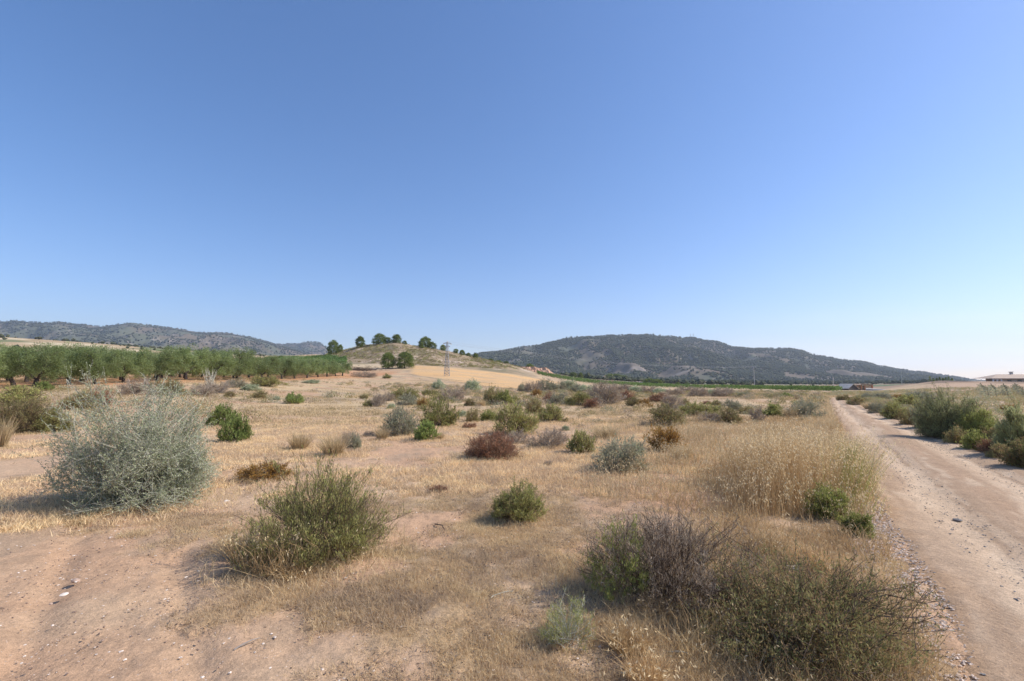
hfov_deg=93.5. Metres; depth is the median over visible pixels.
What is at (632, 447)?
shrub
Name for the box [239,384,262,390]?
shrub
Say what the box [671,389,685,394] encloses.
shrub
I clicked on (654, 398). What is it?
shrub
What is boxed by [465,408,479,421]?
shrub
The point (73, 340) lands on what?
trees
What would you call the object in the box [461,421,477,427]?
shrub
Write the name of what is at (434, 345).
pine tree
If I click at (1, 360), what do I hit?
olive tree
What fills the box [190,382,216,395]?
shrub
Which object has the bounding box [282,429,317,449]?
dry grass tuft
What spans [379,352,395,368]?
pine tree
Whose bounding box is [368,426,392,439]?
dry grass tuft
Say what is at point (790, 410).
dry grass tuft
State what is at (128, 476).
saltbush
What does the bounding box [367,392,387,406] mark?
shrub
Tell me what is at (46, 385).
shrub
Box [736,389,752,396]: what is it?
shrub
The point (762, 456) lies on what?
tall wild oats
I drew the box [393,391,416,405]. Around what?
shrub
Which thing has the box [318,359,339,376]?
olive tree
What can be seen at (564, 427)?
shrub
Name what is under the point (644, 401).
shrub
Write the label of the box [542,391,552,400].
shrub
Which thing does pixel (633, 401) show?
shrub
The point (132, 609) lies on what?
soil clods
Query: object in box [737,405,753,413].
shrub
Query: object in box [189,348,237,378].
olive tree
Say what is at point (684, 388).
shrub
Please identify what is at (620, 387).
shrub
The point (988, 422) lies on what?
shrub
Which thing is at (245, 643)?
dead twig
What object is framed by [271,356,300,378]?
olive tree
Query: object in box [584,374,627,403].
shrub
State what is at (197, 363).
olive tree
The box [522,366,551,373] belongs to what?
earth bank
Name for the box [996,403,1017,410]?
shrub
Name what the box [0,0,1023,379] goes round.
sky
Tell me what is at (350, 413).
short dry grass
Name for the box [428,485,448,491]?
shrub
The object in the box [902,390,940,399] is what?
shrub
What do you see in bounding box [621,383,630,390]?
shrub
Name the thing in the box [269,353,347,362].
vineyard
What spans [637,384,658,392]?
shrub
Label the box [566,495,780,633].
shrub
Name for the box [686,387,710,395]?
shrub
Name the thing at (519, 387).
shrub
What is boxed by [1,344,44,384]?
olive tree
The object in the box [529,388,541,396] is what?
shrub
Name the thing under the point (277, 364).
olive tree
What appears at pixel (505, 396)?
shrub
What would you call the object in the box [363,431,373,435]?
shrub
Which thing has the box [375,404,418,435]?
shrub
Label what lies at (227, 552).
dry grass tuft
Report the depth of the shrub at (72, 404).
25.67 m
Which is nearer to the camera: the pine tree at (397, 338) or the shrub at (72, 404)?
the shrub at (72, 404)
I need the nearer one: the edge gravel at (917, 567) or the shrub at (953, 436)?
the edge gravel at (917, 567)
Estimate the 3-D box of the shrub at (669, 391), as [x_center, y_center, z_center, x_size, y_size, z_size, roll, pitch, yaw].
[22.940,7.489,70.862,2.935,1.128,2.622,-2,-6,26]
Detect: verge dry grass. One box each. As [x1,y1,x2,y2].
[576,413,975,680]
[800,394,895,429]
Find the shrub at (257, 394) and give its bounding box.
[251,390,267,397]
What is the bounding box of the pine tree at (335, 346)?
[325,340,340,354]
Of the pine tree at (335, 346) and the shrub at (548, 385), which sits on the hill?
the pine tree at (335, 346)
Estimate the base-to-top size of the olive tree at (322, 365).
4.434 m
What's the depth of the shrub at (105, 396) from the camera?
27.67 m
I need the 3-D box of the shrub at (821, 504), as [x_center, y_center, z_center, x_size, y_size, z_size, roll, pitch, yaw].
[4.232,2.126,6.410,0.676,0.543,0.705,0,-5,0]
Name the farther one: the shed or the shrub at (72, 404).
the shed
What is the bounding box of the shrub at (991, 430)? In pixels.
[981,418,1004,439]
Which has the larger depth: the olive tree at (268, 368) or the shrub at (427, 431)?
the olive tree at (268, 368)
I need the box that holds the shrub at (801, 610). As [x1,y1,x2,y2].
[669,523,966,680]
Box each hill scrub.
[325,342,526,369]
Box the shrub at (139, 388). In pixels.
[113,377,154,394]
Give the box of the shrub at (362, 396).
[359,393,367,398]
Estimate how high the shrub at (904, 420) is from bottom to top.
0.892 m
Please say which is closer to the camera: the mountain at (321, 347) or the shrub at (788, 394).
the shrub at (788, 394)
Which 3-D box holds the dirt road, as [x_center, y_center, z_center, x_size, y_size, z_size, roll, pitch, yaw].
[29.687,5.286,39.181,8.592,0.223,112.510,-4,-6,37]
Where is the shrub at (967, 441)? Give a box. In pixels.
[955,428,989,450]
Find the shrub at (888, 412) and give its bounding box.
[876,400,906,418]
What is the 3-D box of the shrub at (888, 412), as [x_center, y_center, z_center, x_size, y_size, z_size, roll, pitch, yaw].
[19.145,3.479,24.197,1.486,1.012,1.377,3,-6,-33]
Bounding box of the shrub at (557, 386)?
[548,382,559,389]
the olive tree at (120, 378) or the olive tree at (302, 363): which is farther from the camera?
the olive tree at (302, 363)
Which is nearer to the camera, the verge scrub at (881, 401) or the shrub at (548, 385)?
the verge scrub at (881, 401)
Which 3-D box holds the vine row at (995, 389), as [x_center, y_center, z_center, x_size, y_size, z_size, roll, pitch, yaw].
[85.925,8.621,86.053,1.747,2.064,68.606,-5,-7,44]
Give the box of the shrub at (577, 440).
[566,427,595,453]
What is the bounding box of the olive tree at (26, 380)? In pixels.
[1,345,46,381]
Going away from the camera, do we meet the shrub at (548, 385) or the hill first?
the shrub at (548, 385)
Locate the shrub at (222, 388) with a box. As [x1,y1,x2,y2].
[201,379,236,392]
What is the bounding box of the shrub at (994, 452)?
[983,441,1009,457]
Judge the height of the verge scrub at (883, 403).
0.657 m
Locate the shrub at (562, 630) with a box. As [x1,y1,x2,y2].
[531,584,597,650]
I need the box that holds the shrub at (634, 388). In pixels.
[629,384,641,391]
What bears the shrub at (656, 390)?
on the ground at (114, 569)
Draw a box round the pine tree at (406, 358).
[395,351,414,367]
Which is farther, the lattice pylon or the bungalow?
the bungalow
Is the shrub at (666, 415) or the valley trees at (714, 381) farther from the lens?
the valley trees at (714, 381)
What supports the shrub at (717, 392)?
on the ground at (114, 569)
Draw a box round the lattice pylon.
[443,341,450,375]
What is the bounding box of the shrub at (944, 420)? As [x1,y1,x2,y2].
[904,375,984,438]
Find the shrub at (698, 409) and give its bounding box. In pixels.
[677,399,723,416]
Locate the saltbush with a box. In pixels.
[11,360,226,518]
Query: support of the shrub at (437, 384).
on the ground at (114, 569)
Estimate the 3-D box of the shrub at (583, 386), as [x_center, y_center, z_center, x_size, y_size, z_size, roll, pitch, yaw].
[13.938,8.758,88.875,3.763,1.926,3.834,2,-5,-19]
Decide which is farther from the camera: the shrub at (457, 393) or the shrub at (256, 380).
the shrub at (256, 380)
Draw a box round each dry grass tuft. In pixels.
[0,414,20,446]
[51,517,93,528]
[212,527,256,559]
[217,516,235,531]
[265,553,328,581]
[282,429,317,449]
[313,430,352,454]
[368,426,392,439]
[437,431,446,438]
[475,398,487,405]
[587,608,664,658]
[588,425,623,437]
[599,639,689,680]
[660,441,698,458]
[731,523,800,555]
[770,536,853,570]
[776,404,801,416]
[858,401,882,408]
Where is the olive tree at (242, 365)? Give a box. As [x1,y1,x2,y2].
[217,347,266,379]
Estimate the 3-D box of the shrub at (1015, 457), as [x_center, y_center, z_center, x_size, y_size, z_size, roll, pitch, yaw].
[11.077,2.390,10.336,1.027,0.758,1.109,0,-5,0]
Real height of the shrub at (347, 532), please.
1.193 m
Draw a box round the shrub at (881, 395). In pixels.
[852,391,895,398]
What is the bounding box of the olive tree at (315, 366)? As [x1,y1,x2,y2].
[294,356,321,377]
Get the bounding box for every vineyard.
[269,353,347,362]
[536,370,841,390]
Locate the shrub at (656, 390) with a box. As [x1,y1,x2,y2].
[652,387,665,392]
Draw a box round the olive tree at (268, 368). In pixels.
[245,355,282,378]
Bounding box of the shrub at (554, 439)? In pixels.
[524,426,569,447]
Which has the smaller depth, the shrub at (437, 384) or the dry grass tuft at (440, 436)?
the dry grass tuft at (440, 436)
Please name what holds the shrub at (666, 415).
on the ground at (114, 569)
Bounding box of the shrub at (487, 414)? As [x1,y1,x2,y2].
[479,409,498,420]
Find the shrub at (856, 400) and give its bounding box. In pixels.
[845,395,869,404]
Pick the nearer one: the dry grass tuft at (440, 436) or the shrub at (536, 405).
the dry grass tuft at (440, 436)
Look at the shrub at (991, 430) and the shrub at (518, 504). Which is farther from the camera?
the shrub at (991, 430)
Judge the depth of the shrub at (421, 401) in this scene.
34.49 m
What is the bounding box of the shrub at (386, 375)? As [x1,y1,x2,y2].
[382,373,390,377]
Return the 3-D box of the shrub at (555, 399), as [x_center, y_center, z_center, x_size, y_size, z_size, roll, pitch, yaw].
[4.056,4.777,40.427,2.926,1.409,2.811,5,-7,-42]
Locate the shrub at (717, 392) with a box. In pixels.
[709,386,736,396]
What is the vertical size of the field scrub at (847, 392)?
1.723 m
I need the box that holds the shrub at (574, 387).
[569,383,582,390]
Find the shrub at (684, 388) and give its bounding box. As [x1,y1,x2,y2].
[675,385,697,390]
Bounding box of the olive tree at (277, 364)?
[260,358,283,376]
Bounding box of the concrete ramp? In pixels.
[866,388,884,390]
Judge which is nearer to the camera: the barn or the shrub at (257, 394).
the shrub at (257, 394)
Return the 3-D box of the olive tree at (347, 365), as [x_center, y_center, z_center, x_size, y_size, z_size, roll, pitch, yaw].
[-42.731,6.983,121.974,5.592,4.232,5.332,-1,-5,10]
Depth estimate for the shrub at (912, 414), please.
19.16 m
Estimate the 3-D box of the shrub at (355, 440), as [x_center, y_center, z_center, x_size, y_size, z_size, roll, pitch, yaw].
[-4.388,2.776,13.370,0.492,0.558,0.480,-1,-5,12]
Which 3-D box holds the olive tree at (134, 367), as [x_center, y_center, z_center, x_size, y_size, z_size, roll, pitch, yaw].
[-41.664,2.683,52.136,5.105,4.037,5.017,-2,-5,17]
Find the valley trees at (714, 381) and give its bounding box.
[555,372,931,384]
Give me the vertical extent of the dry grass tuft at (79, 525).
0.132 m
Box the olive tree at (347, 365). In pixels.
[335,361,352,375]
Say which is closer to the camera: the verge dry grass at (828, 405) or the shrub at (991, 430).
the shrub at (991, 430)
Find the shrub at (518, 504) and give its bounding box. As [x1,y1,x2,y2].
[487,473,549,524]
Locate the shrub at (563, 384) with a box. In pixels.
[557,379,568,389]
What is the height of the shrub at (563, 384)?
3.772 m
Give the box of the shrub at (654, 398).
[646,391,673,401]
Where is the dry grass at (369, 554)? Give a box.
[1,376,944,680]
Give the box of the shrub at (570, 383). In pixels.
[565,377,577,389]
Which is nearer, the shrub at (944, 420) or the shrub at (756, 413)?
the shrub at (944, 420)
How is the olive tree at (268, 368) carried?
on the ground at (114, 569)
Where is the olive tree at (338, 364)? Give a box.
[329,362,345,375]
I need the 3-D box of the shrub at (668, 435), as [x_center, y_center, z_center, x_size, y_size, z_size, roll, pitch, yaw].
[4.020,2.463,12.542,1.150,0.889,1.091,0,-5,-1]
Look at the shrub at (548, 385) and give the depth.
98.54 m
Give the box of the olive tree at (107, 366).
[67,348,129,383]
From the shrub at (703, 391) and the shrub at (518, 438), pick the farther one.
the shrub at (703, 391)
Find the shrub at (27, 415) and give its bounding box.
[0,390,65,433]
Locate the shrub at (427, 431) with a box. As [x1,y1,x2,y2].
[411,419,441,440]
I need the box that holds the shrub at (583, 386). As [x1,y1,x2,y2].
[578,383,598,391]
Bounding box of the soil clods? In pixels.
[1,461,922,680]
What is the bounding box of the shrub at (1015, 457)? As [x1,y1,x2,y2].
[997,436,1023,467]
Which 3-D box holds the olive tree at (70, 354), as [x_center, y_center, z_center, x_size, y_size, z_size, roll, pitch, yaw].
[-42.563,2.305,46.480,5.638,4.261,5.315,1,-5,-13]
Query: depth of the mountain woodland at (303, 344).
3766.66 m
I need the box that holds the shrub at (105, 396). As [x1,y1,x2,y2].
[84,384,115,404]
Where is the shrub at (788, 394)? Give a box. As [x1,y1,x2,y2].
[780,392,792,398]
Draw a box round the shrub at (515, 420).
[490,397,542,435]
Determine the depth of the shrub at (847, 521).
5.68 m
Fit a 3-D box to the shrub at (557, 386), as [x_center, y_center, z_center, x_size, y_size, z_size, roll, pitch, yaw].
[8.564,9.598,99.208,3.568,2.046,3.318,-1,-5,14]
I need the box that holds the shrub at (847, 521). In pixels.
[838,510,876,538]
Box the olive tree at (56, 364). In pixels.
[0,342,76,386]
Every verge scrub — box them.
[853,395,913,408]
[856,394,988,429]
[858,394,912,415]
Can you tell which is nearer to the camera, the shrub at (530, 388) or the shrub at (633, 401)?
the shrub at (633, 401)
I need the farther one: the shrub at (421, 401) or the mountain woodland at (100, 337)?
the mountain woodland at (100, 337)
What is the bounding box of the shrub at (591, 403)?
[581,397,599,408]
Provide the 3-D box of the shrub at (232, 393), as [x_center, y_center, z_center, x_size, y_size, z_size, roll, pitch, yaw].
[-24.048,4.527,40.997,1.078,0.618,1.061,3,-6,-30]
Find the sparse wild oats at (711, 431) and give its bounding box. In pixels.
[568,408,888,524]
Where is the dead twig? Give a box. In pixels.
[234,637,259,650]
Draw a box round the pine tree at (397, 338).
[391,334,401,342]
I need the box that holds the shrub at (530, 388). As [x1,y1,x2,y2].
[523,380,544,391]
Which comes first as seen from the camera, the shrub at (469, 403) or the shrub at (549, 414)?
the shrub at (549, 414)
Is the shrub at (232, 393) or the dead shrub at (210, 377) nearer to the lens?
the shrub at (232, 393)
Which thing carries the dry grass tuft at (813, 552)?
on the ground at (114, 569)
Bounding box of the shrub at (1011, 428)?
[988,394,1023,448]
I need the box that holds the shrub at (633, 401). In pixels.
[624,396,641,405]
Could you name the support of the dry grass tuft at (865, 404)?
on the ground at (114, 569)
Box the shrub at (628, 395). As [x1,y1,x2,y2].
[619,388,636,399]
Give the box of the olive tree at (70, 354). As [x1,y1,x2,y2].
[34,342,104,383]
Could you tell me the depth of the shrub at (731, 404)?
31.59 m
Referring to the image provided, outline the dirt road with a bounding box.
[830,396,1023,680]
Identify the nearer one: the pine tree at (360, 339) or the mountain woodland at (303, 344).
the pine tree at (360, 339)
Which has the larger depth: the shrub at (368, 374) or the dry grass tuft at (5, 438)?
the shrub at (368, 374)
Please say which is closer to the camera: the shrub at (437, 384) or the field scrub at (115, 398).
the field scrub at (115, 398)
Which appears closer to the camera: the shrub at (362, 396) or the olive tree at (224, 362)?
the shrub at (362, 396)
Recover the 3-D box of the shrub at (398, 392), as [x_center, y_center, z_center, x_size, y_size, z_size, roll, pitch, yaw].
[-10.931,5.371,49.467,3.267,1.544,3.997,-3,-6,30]
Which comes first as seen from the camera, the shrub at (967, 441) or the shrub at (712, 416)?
the shrub at (967, 441)
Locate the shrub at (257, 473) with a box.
[233,458,297,483]
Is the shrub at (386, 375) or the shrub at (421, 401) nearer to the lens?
the shrub at (421, 401)
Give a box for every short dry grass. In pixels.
[0,374,1023,433]
[0,414,997,536]
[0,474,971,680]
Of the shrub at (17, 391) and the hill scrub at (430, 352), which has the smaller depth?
the shrub at (17, 391)
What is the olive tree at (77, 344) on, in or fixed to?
on the ground at (114, 569)
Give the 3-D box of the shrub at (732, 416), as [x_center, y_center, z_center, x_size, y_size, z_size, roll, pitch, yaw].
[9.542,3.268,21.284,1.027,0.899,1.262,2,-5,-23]
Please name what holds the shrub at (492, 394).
on the ground at (114, 569)
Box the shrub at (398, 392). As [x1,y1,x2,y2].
[387,386,418,398]
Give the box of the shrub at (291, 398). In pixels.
[282,391,304,403]
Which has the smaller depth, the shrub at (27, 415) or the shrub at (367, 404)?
the shrub at (27, 415)
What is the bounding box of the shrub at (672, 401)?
[659,393,684,408]
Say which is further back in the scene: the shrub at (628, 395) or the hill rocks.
the hill rocks
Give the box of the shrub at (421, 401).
[416,396,429,406]
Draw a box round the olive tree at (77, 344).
[40,341,112,380]
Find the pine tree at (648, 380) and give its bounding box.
[642,378,657,382]
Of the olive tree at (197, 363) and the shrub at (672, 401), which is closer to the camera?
the shrub at (672, 401)
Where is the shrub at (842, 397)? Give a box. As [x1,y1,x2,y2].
[833,394,850,399]
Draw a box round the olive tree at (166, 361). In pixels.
[131,347,190,380]
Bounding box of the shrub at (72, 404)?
[52,390,103,408]
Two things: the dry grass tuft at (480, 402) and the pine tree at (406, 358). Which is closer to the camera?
the dry grass tuft at (480, 402)
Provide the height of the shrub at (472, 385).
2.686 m
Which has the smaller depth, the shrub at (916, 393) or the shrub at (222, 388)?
the shrub at (222, 388)
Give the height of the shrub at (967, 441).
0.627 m
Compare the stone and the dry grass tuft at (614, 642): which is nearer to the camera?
the dry grass tuft at (614, 642)
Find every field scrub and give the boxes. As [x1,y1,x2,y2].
[0,384,270,425]
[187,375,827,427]
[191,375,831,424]
[192,377,830,425]
[830,386,1023,417]
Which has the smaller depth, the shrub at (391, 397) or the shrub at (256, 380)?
the shrub at (391, 397)
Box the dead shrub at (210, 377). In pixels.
[202,368,216,385]
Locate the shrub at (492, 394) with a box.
[479,383,503,403]
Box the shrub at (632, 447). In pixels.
[591,433,653,472]
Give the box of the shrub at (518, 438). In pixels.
[506,428,531,444]
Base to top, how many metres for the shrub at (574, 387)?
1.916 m
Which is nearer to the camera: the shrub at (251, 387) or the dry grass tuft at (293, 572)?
the dry grass tuft at (293, 572)
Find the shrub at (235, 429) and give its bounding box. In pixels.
[215,411,253,442]
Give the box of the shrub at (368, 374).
[349,370,378,376]
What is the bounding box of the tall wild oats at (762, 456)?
[694,409,916,523]
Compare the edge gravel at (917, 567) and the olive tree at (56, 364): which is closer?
the edge gravel at (917, 567)
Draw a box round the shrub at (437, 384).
[431,378,446,388]
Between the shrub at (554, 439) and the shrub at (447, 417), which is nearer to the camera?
the shrub at (554, 439)
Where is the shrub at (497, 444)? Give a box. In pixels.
[462,425,523,460]
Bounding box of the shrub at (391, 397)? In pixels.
[381,392,394,400]
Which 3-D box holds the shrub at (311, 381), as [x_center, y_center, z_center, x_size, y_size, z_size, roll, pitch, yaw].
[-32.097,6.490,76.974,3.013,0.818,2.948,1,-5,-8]
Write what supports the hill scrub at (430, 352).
on the hill
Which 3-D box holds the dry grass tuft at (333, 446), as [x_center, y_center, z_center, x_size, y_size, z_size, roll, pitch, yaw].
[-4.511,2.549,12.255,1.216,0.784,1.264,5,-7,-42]
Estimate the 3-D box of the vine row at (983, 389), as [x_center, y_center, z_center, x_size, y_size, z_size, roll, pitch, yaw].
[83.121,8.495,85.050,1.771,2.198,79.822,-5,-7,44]
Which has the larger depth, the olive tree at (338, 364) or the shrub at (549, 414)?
the olive tree at (338, 364)
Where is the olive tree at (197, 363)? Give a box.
[163,342,220,379]
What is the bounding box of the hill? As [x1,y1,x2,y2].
[333,343,525,369]
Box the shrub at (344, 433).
[341,430,360,442]
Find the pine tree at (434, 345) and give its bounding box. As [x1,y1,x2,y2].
[426,342,436,348]
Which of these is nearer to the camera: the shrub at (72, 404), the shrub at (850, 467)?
the shrub at (850, 467)
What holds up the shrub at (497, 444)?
on the ground at (114, 569)
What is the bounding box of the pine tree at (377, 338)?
[371,333,386,344]
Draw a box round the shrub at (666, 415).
[641,399,688,426]
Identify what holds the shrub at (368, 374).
on the ground at (114, 569)
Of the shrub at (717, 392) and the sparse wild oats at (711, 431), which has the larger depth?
the shrub at (717, 392)
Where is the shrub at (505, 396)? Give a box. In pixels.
[494,389,513,403]
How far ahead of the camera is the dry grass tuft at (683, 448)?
11.07 m
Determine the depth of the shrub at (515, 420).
17.59 m
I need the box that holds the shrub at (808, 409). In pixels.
[786,395,827,416]
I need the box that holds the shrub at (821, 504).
[798,478,856,521]
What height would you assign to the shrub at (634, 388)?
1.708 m
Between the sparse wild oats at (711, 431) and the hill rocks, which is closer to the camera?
the sparse wild oats at (711, 431)
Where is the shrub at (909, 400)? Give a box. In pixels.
[887,393,923,405]
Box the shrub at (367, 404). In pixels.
[362,398,371,406]
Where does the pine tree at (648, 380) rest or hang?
on the ground at (114, 569)
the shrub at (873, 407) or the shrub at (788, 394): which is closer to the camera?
the shrub at (873, 407)
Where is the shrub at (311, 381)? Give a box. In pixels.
[301,379,319,383]
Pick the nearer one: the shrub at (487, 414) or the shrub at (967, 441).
the shrub at (967, 441)
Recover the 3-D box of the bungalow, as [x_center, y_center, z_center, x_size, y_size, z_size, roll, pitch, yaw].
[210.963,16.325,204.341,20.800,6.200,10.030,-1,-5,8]
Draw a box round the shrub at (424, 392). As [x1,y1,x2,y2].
[421,389,439,395]
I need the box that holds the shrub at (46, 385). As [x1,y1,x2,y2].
[31,380,54,390]
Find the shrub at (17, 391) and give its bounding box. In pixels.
[0,383,52,405]
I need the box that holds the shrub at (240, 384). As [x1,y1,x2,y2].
[223,374,246,387]
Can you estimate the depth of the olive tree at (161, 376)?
65.11 m
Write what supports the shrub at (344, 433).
on the ground at (114, 569)
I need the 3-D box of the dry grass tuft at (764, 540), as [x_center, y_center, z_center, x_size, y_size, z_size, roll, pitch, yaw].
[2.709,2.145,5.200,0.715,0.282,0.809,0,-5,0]
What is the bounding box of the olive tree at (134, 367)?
[98,347,155,382]
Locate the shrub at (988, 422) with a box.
[953,405,1001,435]
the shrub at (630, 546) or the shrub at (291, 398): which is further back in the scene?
the shrub at (291, 398)
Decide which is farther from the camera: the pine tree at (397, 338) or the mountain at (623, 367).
the mountain at (623, 367)
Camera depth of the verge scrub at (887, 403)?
34.38 m
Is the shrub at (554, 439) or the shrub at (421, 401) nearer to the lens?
the shrub at (554, 439)
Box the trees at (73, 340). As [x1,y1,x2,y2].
[0,334,265,355]
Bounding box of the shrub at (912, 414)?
[909,393,942,427]
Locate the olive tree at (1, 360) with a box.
[0,342,10,375]
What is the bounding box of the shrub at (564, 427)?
[562,424,569,430]
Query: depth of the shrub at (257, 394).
41.73 m
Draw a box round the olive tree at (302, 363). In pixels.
[277,356,311,378]
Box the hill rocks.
[367,347,489,365]
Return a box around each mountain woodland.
[0,320,312,355]
[276,341,329,354]
[465,333,985,380]
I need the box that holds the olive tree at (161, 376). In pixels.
[149,350,181,377]
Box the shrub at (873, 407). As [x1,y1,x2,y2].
[866,402,885,412]
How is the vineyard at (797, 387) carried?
on the ground at (114, 569)
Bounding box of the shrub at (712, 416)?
[695,410,722,421]
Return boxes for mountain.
[0,321,307,355]
[279,342,327,354]
[471,335,913,380]
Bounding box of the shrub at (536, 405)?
[524,397,545,412]
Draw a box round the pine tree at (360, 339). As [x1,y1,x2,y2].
[355,336,365,346]
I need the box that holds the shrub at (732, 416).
[715,407,743,422]
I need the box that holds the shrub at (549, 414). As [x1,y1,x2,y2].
[536,402,564,420]
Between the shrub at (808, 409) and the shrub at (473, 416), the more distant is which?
the shrub at (808, 409)
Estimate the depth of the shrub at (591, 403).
33.61 m
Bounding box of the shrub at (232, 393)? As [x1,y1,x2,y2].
[223,390,235,396]
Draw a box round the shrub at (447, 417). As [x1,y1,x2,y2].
[417,391,461,426]
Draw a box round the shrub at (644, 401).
[637,396,653,407]
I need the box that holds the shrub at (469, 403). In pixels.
[464,398,475,405]
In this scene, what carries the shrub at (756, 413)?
on the ground at (114, 569)
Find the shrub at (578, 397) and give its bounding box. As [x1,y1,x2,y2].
[564,390,591,405]
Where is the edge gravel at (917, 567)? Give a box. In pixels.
[850,467,1020,680]
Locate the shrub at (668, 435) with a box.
[642,418,689,452]
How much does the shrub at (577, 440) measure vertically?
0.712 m
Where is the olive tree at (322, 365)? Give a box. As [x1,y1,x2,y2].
[310,359,333,376]
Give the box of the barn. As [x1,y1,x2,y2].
[839,384,859,389]
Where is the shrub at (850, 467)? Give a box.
[834,448,865,488]
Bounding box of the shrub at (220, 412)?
[203,401,242,426]
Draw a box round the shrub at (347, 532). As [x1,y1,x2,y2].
[188,449,412,578]
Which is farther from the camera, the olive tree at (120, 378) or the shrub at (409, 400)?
the olive tree at (120, 378)
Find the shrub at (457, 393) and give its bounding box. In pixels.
[437,385,466,399]
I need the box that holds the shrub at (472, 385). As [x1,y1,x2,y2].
[464,377,481,389]
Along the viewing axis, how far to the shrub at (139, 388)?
34.93 m
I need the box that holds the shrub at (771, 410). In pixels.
[761,400,782,416]
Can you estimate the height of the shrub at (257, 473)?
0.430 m
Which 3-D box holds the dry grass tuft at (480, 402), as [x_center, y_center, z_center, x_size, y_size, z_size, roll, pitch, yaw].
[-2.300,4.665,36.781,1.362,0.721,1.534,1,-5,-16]
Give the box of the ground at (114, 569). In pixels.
[0,337,1023,680]
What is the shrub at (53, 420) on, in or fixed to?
on the ground at (114, 569)
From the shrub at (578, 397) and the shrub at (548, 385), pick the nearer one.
the shrub at (578, 397)
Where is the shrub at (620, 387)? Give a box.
[608,383,624,390]
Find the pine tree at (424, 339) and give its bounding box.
[418,336,433,346]
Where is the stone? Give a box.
[71,578,79,582]
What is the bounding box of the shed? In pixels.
[856,384,872,389]
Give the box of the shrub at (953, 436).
[941,425,967,443]
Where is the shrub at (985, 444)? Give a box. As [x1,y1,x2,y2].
[973,437,993,452]
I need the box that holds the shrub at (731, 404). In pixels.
[717,398,743,410]
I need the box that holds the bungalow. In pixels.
[972,372,1023,381]
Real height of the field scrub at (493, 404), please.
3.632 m
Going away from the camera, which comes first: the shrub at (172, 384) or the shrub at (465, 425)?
the shrub at (465, 425)
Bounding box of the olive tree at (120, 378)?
[105,347,152,379]
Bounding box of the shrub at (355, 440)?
[345,432,362,449]
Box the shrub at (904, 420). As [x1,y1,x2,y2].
[895,408,914,424]
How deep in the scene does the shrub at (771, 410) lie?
25.31 m
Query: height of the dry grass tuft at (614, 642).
0.259 m
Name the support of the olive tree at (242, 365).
on the ground at (114, 569)
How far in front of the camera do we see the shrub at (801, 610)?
3.11 m
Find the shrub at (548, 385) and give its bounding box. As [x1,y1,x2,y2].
[538,377,556,390]
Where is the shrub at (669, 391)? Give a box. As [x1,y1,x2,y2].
[662,388,675,393]
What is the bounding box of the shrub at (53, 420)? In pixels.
[32,405,76,432]
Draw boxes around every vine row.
[976,383,993,397]
[986,384,1003,395]
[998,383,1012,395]
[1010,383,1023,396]
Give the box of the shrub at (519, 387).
[516,382,525,390]
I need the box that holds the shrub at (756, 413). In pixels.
[747,406,766,420]
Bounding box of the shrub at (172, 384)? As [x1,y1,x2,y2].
[149,374,194,394]
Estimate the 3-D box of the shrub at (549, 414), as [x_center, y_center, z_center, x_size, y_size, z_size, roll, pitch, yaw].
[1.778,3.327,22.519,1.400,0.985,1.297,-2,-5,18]
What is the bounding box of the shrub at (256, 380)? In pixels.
[247,373,288,386]
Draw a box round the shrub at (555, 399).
[547,389,567,404]
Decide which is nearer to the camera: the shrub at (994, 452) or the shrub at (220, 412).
the shrub at (994, 452)

